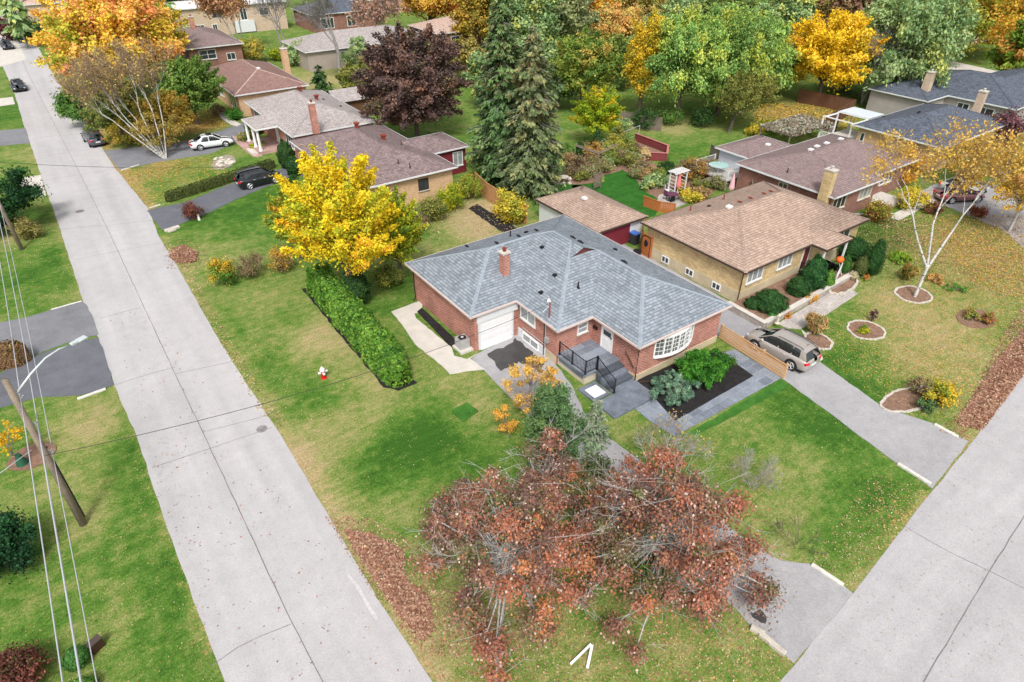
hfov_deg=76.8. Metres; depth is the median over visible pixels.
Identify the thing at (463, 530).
red leaved tree
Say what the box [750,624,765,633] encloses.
curb block
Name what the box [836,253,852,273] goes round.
clipped cone
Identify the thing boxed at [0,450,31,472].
overhead cable
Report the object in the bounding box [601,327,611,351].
door
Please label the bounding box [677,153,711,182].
garden shrub
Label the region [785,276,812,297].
clipped yew
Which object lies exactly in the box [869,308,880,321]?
garden shrub
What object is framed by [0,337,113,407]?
driveway
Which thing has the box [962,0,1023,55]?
garden tree
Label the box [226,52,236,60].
window
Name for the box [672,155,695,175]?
garden plant
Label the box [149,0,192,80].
maple tree
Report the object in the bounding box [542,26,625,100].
green tree
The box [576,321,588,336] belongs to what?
window
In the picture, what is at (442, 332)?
mulch bed
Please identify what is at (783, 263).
window
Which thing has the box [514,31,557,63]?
garden tree
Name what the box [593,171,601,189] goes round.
wood trellis
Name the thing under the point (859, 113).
sunroom frame
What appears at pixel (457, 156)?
window
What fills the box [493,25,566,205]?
spruce tree
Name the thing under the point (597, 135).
column cedar
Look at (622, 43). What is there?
garden tree
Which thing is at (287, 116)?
brick house
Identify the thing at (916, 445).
driveway
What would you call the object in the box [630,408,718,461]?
bare shrub
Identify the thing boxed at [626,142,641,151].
garden plant
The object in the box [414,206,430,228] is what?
shrub
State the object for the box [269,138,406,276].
golden tree
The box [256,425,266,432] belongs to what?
manhole cover
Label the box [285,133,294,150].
window
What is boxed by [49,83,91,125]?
thicket tree
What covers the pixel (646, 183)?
garden plant
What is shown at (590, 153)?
garden plant
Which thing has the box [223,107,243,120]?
garden shrub
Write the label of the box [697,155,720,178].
garden shrub
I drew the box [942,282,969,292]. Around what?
garden shrub
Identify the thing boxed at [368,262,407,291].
shrub
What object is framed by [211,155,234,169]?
rock garden
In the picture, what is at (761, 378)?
garden path
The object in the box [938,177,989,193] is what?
parked car
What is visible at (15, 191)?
evergreen tree
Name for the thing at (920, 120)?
bungalow
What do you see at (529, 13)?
garden tree
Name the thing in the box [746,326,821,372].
parked car
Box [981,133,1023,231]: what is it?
birch tree
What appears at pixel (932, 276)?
garden shrub
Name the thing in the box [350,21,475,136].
copper maple
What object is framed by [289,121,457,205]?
brick house
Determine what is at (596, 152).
weathered pergola
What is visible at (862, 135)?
window
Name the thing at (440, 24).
distant house
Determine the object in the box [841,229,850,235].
window
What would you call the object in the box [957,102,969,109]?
window
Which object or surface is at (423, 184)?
window
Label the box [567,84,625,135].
lime tree
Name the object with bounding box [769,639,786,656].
curb block
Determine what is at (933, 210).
garden shrub
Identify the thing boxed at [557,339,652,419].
porch
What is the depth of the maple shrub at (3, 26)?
127.12 m
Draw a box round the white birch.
[856,112,1023,296]
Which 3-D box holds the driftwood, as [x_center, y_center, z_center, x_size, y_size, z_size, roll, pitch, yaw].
[18.397,-1.569,44.572,0.458,0.771,0.356,0,35,0]
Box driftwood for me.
[775,313,781,323]
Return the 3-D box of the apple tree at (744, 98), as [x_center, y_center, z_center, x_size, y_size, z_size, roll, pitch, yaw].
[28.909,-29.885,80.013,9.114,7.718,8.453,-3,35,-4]
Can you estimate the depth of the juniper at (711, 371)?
39.35 m
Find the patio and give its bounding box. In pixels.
[657,191,687,208]
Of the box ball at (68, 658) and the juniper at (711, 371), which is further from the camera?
the juniper at (711, 371)
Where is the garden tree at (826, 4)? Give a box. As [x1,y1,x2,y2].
[812,0,846,21]
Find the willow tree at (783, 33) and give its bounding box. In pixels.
[754,10,802,89]
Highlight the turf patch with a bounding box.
[451,402,477,421]
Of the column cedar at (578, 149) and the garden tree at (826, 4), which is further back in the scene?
the garden tree at (826, 4)
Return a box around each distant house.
[20,0,84,20]
[171,0,287,34]
[281,24,432,71]
[290,0,379,32]
[351,0,410,12]
[407,16,488,48]
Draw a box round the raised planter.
[633,133,668,160]
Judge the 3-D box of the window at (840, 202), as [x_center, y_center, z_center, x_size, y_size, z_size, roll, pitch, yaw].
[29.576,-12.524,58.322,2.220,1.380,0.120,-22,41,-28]
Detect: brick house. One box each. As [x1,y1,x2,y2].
[173,14,243,67]
[207,46,309,116]
[241,86,374,158]
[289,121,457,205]
[404,214,732,382]
[640,181,869,301]
[734,133,920,212]
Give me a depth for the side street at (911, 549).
28.05 m
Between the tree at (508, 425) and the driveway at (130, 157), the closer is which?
the tree at (508, 425)
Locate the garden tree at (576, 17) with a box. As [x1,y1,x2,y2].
[545,0,602,55]
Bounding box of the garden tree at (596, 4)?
[587,0,619,11]
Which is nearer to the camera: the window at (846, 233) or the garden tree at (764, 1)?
the window at (846, 233)
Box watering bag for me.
[15,453,28,467]
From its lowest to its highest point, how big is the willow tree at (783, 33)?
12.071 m
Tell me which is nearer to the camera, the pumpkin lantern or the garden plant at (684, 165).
the pumpkin lantern
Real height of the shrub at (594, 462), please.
2.356 m
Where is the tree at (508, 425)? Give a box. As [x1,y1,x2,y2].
[488,403,519,437]
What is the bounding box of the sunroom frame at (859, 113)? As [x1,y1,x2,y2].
[817,107,883,139]
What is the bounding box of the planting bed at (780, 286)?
[733,260,848,319]
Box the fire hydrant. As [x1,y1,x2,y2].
[318,366,326,379]
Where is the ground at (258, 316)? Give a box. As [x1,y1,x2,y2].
[0,0,1023,681]
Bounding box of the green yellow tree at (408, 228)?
[373,185,428,280]
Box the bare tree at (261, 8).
[246,0,292,46]
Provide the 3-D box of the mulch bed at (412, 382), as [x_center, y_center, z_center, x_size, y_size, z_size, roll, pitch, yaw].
[-11.012,-0.629,44.527,1.944,0.135,15.200,-22,41,-28]
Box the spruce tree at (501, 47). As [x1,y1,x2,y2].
[464,0,523,181]
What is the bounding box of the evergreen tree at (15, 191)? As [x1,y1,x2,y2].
[0,165,51,234]
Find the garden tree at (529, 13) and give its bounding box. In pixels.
[484,0,563,42]
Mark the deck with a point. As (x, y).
(728, 173)
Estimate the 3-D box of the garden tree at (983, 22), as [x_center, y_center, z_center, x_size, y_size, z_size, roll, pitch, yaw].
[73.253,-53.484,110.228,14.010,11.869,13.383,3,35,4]
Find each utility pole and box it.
[0,202,23,249]
[1,378,86,526]
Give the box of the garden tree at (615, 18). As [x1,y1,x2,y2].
[589,0,645,40]
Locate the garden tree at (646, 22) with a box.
[630,17,651,37]
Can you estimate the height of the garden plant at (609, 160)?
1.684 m
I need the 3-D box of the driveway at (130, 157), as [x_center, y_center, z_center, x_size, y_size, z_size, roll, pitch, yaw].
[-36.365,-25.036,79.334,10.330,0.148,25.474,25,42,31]
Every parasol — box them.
[676,173,680,193]
[729,174,734,189]
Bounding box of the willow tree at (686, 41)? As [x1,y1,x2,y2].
[627,5,737,118]
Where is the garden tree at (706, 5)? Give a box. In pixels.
[701,0,757,15]
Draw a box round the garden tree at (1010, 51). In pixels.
[984,18,1023,70]
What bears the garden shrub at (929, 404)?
on the garden bed at (888, 403)
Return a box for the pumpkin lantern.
[836,256,843,275]
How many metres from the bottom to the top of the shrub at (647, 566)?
2.397 m
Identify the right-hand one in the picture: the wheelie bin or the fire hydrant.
the wheelie bin
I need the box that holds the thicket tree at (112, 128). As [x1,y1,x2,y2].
[101,116,146,145]
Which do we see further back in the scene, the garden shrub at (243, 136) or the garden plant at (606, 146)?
the garden shrub at (243, 136)
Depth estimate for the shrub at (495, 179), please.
65.93 m
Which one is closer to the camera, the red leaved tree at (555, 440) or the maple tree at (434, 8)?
the red leaved tree at (555, 440)
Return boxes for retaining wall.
[728,301,766,326]
[765,271,855,327]
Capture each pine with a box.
[517,380,591,487]
[579,399,611,450]
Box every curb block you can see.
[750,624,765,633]
[758,631,773,643]
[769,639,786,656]
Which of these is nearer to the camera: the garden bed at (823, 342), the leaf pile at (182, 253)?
the garden bed at (823, 342)
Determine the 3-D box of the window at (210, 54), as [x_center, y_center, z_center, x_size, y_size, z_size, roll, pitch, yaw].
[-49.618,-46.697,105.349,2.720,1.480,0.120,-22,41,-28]
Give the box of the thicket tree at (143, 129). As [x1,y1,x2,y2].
[127,111,186,151]
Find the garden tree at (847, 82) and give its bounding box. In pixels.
[825,62,866,90]
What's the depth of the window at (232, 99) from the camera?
87.56 m
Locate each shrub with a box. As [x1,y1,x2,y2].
[0,16,29,40]
[0,16,47,43]
[4,216,44,239]
[176,200,208,219]
[205,256,239,286]
[207,102,226,115]
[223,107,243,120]
[234,250,265,280]
[235,129,259,140]
[248,140,265,148]
[265,243,295,274]
[266,46,280,60]
[278,37,304,64]
[287,174,298,182]
[340,35,366,64]
[340,272,372,303]
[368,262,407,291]
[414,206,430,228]
[418,195,451,220]
[435,178,468,211]
[455,170,485,198]
[467,157,488,178]
[483,165,501,185]
[491,186,528,224]
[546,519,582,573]
[550,159,568,173]
[560,143,576,158]
[564,151,597,170]
[575,445,616,486]
[582,139,605,155]
[588,154,612,172]
[602,131,627,149]
[609,141,640,164]
[610,116,632,131]
[622,550,670,597]
[629,105,662,129]
[630,158,653,173]
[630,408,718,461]
[639,147,651,160]
[642,171,669,188]
[656,158,674,174]
[658,106,690,125]
[672,180,686,189]
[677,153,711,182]
[678,187,704,203]
[688,104,720,128]
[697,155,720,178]
[717,349,738,370]
[727,446,782,491]
[744,121,765,135]
[757,117,778,134]
[771,514,828,555]
[784,311,792,318]
[804,293,818,304]
[849,271,858,279]
[856,324,870,334]
[859,197,897,222]
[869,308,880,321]
[888,249,912,264]
[891,185,933,213]
[897,146,931,186]
[907,372,931,395]
[913,397,938,413]
[920,200,946,214]
[920,377,962,408]
[926,272,945,284]
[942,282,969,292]
[961,304,981,320]
[966,203,990,217]
[981,310,998,324]
[982,104,1023,147]
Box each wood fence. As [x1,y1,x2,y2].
[474,172,526,223]
[620,111,662,131]
[643,195,675,212]
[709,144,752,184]
[718,323,788,378]
[796,88,853,109]
[823,100,855,132]
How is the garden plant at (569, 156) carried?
on the garden soil
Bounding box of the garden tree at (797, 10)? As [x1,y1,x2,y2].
[755,0,819,29]
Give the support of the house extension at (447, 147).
on the ground at (258, 316)
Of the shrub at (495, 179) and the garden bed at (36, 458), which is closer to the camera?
the garden bed at (36, 458)
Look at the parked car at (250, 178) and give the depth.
65.36 m
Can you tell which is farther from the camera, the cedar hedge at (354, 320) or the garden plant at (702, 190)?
the garden plant at (702, 190)
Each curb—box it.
[51,301,81,309]
[77,388,105,399]
[810,563,843,586]
[897,462,931,484]
[934,423,958,437]
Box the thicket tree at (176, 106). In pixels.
[127,89,196,143]
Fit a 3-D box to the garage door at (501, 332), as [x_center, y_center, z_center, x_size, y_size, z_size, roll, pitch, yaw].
[-1.053,-0.722,42.789,2.480,2.010,0.043,-22,41,-28]
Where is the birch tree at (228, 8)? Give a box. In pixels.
[188,0,249,39]
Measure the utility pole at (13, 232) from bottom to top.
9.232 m
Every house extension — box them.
[400,132,469,174]
[715,135,791,180]
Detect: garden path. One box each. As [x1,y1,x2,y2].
[219,113,240,125]
[232,136,262,156]
[635,349,780,435]
[779,290,857,328]
[855,193,938,219]
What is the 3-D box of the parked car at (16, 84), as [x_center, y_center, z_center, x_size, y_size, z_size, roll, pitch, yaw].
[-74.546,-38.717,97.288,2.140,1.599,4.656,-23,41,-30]
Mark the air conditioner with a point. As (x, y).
(462, 347)
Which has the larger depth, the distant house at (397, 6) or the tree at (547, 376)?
the distant house at (397, 6)
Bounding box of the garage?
[535,185,648,244]
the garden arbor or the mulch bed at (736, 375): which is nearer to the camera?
the mulch bed at (736, 375)
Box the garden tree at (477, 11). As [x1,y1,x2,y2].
[448,0,492,45]
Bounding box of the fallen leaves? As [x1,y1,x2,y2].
[2,48,1023,681]
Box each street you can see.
[0,10,431,681]
[780,376,1023,681]
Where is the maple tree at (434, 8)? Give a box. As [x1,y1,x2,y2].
[389,0,457,28]
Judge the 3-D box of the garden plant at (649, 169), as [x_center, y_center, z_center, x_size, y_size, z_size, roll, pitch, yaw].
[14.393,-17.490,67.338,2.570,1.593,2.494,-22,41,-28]
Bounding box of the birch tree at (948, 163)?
[940,134,1007,185]
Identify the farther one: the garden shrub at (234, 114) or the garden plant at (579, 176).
the garden shrub at (234, 114)
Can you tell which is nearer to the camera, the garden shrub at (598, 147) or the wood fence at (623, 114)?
the garden shrub at (598, 147)
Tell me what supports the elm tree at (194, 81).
on the ground at (258, 316)
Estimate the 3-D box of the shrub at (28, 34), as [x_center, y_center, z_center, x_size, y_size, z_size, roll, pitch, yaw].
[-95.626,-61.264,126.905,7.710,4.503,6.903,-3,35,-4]
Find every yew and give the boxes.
[0,504,46,584]
[744,296,759,310]
[755,288,790,314]
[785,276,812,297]
[797,253,829,291]
[836,235,872,261]
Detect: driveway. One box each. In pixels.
[0,33,25,66]
[0,128,29,145]
[0,301,98,370]
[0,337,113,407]
[104,122,245,169]
[147,168,303,229]
[472,334,852,662]
[622,244,967,488]
[917,176,1023,247]
[948,61,995,72]
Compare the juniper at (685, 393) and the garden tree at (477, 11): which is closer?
the juniper at (685, 393)
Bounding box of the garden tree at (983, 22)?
[923,0,998,62]
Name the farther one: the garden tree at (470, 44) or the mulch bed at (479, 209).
the garden tree at (470, 44)
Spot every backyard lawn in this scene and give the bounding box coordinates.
[542,183,581,196]
[576,170,656,216]
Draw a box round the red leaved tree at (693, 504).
[562,432,796,673]
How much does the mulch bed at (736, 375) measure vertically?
0.142 m
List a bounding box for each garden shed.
[326,87,377,110]
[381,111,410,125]
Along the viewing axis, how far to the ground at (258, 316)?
36.24 m
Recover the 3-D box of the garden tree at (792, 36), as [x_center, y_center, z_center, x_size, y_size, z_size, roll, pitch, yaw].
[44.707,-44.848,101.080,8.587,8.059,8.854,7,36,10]
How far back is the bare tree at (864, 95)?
86.52 m
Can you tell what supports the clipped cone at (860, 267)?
on the garden bed at (848, 286)
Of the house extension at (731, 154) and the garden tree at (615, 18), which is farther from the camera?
the garden tree at (615, 18)
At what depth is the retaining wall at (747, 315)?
45.58 m
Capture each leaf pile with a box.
[0,337,31,371]
[169,245,198,263]
[345,530,434,640]
[962,337,1023,429]
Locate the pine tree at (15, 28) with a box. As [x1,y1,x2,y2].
[0,0,42,47]
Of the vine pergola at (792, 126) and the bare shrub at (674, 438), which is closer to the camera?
the bare shrub at (674, 438)
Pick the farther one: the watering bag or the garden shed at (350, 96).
the garden shed at (350, 96)
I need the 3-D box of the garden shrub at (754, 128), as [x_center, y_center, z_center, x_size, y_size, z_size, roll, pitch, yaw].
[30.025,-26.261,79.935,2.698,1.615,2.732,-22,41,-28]
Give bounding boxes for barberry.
[0,638,55,681]
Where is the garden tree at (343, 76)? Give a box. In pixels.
[335,62,369,88]
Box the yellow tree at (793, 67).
[772,34,803,92]
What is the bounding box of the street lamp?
[16,335,87,392]
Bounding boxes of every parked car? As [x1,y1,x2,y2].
[0,39,14,49]
[9,77,27,91]
[80,129,106,146]
[188,133,233,150]
[233,166,282,189]
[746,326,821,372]
[933,184,985,203]
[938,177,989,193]
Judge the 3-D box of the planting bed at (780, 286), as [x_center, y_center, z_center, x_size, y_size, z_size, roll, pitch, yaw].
[21.530,-3.752,48.816,12.040,0.500,3.150,-22,41,-28]
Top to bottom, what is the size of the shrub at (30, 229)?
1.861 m
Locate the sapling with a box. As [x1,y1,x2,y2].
[0,419,24,455]
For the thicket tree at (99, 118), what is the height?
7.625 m
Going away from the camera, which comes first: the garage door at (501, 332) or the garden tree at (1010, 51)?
the garage door at (501, 332)
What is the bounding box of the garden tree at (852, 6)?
[816,0,877,25]
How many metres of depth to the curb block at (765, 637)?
26.20 m
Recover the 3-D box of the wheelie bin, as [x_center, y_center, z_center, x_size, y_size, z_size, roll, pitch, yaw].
[10.474,-8.841,55.380,0.680,1.060,0.890,-22,41,-28]
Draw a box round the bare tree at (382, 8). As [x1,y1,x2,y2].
[343,0,405,27]
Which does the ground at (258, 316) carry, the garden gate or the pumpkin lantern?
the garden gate
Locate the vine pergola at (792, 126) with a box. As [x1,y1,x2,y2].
[759,113,834,142]
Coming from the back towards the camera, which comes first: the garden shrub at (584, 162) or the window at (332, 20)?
the window at (332, 20)
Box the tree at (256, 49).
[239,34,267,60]
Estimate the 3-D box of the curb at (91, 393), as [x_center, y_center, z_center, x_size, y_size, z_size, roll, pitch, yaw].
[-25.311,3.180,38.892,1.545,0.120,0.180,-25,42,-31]
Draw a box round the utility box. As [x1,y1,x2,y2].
[85,634,105,654]
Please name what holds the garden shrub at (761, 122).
on the ground at (258, 316)
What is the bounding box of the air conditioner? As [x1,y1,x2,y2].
[452,333,473,354]
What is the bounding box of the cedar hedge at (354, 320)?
[305,262,412,387]
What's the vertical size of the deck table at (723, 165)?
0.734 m
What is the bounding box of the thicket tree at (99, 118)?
[79,76,142,134]
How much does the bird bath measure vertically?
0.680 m
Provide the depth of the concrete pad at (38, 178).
66.99 m
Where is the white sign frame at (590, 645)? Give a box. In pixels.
[570,643,593,668]
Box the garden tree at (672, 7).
[640,0,722,20]
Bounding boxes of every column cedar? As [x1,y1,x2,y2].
[275,138,295,167]
[285,155,300,175]
[576,139,583,160]
[591,126,601,147]
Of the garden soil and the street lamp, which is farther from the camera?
the garden soil
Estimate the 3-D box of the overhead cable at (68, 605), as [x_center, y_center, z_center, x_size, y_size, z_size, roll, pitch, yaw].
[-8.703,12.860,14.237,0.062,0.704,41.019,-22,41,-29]
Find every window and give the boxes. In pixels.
[198,49,217,59]
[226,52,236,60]
[228,93,236,106]
[239,8,247,19]
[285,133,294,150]
[320,17,334,28]
[346,15,355,25]
[418,177,429,191]
[451,35,459,41]
[453,151,463,166]
[519,306,535,329]
[522,332,538,350]
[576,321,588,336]
[653,325,694,358]
[661,255,669,264]
[684,267,693,277]
[711,281,720,291]
[745,267,763,285]
[776,255,792,271]
[778,181,788,188]
[832,195,846,207]
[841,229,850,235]
[857,185,872,201]
[859,132,865,141]
[878,170,894,186]
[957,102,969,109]
[981,107,994,115]
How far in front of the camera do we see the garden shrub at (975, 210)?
59.92 m
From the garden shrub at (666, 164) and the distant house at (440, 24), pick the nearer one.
the garden shrub at (666, 164)
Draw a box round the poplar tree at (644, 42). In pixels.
[621,7,669,113]
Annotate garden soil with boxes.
[555,140,715,202]
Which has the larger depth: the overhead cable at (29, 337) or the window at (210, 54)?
the window at (210, 54)
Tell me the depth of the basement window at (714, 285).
48.64 m
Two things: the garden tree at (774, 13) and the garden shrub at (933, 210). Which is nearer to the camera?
the garden shrub at (933, 210)
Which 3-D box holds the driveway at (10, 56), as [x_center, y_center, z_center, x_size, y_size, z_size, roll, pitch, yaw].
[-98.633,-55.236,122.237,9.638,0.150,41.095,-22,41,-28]
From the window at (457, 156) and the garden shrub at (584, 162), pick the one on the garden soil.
the garden shrub at (584, 162)
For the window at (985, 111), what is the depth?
82.49 m
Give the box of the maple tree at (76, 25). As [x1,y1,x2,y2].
[22,0,192,83]
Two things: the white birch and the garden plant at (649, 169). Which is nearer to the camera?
the white birch
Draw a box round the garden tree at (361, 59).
[357,50,371,68]
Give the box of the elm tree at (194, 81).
[153,53,226,124]
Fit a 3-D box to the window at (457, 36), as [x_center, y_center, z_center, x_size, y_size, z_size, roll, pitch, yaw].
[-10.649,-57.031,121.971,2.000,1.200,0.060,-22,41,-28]
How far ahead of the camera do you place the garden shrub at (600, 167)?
68.88 m
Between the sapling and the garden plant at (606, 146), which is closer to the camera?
the sapling
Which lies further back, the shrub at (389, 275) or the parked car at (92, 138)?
the parked car at (92, 138)
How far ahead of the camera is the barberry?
24.22 m
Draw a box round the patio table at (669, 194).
[667,192,678,201]
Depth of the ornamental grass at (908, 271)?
49.92 m
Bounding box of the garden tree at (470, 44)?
[449,33,487,80]
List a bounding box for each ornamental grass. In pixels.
[803,311,829,334]
[899,263,920,279]
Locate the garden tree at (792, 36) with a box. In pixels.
[790,28,804,73]
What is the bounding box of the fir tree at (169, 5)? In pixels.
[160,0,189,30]
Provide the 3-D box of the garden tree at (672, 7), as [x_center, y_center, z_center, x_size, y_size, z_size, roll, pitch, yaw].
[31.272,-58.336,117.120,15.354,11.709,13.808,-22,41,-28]
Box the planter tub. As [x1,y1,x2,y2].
[633,249,641,254]
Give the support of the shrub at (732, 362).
on the mulch bed at (736, 375)
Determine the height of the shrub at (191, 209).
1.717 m
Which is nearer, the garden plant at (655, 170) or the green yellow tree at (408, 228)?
the green yellow tree at (408, 228)
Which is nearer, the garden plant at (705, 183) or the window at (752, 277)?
the window at (752, 277)
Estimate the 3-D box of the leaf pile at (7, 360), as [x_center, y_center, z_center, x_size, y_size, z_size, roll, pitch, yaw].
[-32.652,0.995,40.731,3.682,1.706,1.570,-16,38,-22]
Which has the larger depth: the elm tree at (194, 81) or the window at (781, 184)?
the elm tree at (194, 81)
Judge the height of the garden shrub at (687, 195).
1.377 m
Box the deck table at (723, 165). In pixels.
[709,161,728,172]
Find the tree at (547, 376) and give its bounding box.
[499,353,564,416]
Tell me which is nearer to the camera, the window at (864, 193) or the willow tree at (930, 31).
the window at (864, 193)
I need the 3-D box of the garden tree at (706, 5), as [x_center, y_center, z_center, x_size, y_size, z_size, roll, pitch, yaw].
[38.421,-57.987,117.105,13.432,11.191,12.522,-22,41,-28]
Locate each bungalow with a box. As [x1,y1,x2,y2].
[853,88,1008,171]
[865,68,1023,122]
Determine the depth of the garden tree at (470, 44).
99.47 m
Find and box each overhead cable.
[0,162,290,167]
[0,206,51,449]
[0,224,37,420]
[0,264,19,392]
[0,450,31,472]
[20,394,62,681]
[36,421,81,681]
[44,304,547,455]
[52,450,96,681]
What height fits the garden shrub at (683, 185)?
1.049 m
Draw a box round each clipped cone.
[826,269,835,285]
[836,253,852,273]
[852,254,868,276]
[865,238,886,275]
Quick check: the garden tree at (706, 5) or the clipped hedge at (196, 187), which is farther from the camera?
the garden tree at (706, 5)
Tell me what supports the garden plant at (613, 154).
on the garden soil
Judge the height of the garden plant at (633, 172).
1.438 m
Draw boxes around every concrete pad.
[0,97,14,105]
[20,175,45,196]
[391,301,483,374]
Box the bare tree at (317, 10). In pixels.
[290,0,341,83]
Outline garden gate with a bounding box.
[641,232,653,257]
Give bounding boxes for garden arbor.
[668,167,689,191]
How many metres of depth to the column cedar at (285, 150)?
69.05 m
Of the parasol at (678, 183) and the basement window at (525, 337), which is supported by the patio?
the parasol at (678, 183)
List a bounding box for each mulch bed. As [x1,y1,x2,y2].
[302,288,416,390]
[417,308,454,346]
[469,204,516,231]
[638,351,752,420]
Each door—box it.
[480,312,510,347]
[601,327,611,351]
[602,224,629,244]
[801,247,809,267]
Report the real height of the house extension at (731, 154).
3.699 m
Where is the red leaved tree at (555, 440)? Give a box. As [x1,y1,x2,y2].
[491,411,606,524]
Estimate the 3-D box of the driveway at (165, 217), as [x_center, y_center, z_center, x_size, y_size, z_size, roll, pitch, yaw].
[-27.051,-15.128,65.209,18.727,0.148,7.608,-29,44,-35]
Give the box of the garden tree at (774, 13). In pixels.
[751,5,786,23]
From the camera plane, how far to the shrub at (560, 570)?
27.67 m
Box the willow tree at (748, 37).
[677,0,789,118]
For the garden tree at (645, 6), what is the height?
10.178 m
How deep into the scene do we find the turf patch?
37.64 m
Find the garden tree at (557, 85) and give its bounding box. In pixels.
[539,59,585,108]
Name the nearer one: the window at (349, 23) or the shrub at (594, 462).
the shrub at (594, 462)
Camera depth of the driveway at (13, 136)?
78.83 m
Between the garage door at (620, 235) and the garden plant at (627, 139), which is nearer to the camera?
the garage door at (620, 235)
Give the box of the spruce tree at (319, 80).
[309,63,333,91]
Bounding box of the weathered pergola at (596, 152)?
[575,143,617,164]
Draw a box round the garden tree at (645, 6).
[608,0,670,19]
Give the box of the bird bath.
[560,175,568,182]
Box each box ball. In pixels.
[60,643,90,672]
[69,673,97,681]
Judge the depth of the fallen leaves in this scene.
37.64 m
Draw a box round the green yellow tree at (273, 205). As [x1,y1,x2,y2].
[261,184,303,258]
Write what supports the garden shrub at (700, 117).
on the ground at (258, 316)
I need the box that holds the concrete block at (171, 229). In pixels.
[164,225,179,232]
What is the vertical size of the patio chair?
1.000 m
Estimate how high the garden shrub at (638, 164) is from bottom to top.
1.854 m
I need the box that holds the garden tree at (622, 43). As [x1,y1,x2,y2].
[605,30,633,88]
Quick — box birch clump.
[49,29,174,158]
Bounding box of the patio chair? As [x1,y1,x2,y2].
[667,196,674,202]
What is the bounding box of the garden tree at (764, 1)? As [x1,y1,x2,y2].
[744,0,777,8]
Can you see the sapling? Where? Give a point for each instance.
(14, 438)
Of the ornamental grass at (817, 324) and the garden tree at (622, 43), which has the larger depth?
the garden tree at (622, 43)
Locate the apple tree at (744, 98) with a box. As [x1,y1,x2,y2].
[707,65,784,132]
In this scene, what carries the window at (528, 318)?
in the brick house at (584, 282)
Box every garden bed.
[6,442,55,470]
[804,331,833,349]
[828,279,858,295]
[846,319,886,340]
[879,386,938,412]
[893,285,932,303]
[956,309,994,328]
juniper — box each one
[649,369,702,405]
[674,346,731,389]
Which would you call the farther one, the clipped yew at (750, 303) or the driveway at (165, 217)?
the driveway at (165, 217)
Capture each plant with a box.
[561,150,578,166]
[561,164,580,177]
[573,170,590,181]
[577,162,596,178]
[584,148,601,160]
[597,155,614,170]
[601,145,624,165]
[602,140,613,155]
[612,125,629,138]
[616,149,625,164]
[619,136,635,151]
[621,151,640,167]
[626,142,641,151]
[628,164,645,177]
[636,165,657,179]
[638,176,654,191]
[653,164,666,176]
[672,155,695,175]
[690,176,712,189]
[690,185,712,198]
[710,172,728,190]
[766,311,777,316]
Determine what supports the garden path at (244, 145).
on the ground at (258, 316)
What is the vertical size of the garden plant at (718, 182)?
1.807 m
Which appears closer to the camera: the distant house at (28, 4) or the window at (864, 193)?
the window at (864, 193)
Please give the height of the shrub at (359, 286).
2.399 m
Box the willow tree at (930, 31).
[855,0,985,97]
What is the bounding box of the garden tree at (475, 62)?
[461,48,497,98]
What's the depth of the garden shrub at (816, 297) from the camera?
47.50 m
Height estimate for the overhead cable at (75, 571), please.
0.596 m
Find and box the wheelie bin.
[628,230,640,244]
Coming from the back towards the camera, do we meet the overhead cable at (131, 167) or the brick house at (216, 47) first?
the brick house at (216, 47)
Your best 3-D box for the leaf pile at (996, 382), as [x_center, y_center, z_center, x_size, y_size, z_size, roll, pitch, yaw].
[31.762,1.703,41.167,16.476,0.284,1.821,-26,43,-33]
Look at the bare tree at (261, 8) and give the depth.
109.86 m
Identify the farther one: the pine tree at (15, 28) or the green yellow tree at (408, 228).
the pine tree at (15, 28)
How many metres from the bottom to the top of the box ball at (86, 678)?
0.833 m
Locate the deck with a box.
[694,153,738,190]
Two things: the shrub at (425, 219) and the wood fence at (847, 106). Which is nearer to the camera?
the shrub at (425, 219)
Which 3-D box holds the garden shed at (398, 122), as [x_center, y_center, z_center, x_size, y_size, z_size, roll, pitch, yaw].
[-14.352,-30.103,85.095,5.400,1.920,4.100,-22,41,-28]
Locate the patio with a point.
(679, 202)
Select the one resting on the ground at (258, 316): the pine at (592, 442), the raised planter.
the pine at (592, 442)
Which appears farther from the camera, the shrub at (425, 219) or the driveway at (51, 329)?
the shrub at (425, 219)
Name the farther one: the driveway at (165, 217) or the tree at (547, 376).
the driveway at (165, 217)
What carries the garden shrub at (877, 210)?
on the ground at (258, 316)
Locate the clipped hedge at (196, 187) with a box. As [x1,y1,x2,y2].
[164,158,275,202]
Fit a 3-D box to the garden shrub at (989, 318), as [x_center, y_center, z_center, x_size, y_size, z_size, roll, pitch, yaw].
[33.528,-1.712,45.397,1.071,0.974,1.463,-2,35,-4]
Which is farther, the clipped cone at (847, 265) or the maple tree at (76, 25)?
the maple tree at (76, 25)
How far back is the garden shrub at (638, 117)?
81.06 m
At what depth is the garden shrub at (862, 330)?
44.23 m
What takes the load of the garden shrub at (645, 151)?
on the garden soil
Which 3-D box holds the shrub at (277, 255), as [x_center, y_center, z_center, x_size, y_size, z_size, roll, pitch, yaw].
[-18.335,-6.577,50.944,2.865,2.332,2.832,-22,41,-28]
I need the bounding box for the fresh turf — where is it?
[682,380,788,435]
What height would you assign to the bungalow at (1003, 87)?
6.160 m
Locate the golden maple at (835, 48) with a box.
[785,7,891,94]
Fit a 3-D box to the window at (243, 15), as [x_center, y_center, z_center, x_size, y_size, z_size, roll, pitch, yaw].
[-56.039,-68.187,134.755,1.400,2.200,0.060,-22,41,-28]
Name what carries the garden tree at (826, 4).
on the ground at (258, 316)
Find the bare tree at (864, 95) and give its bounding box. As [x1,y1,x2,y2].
[860,24,914,104]
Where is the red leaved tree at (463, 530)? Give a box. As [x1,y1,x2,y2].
[403,451,618,681]

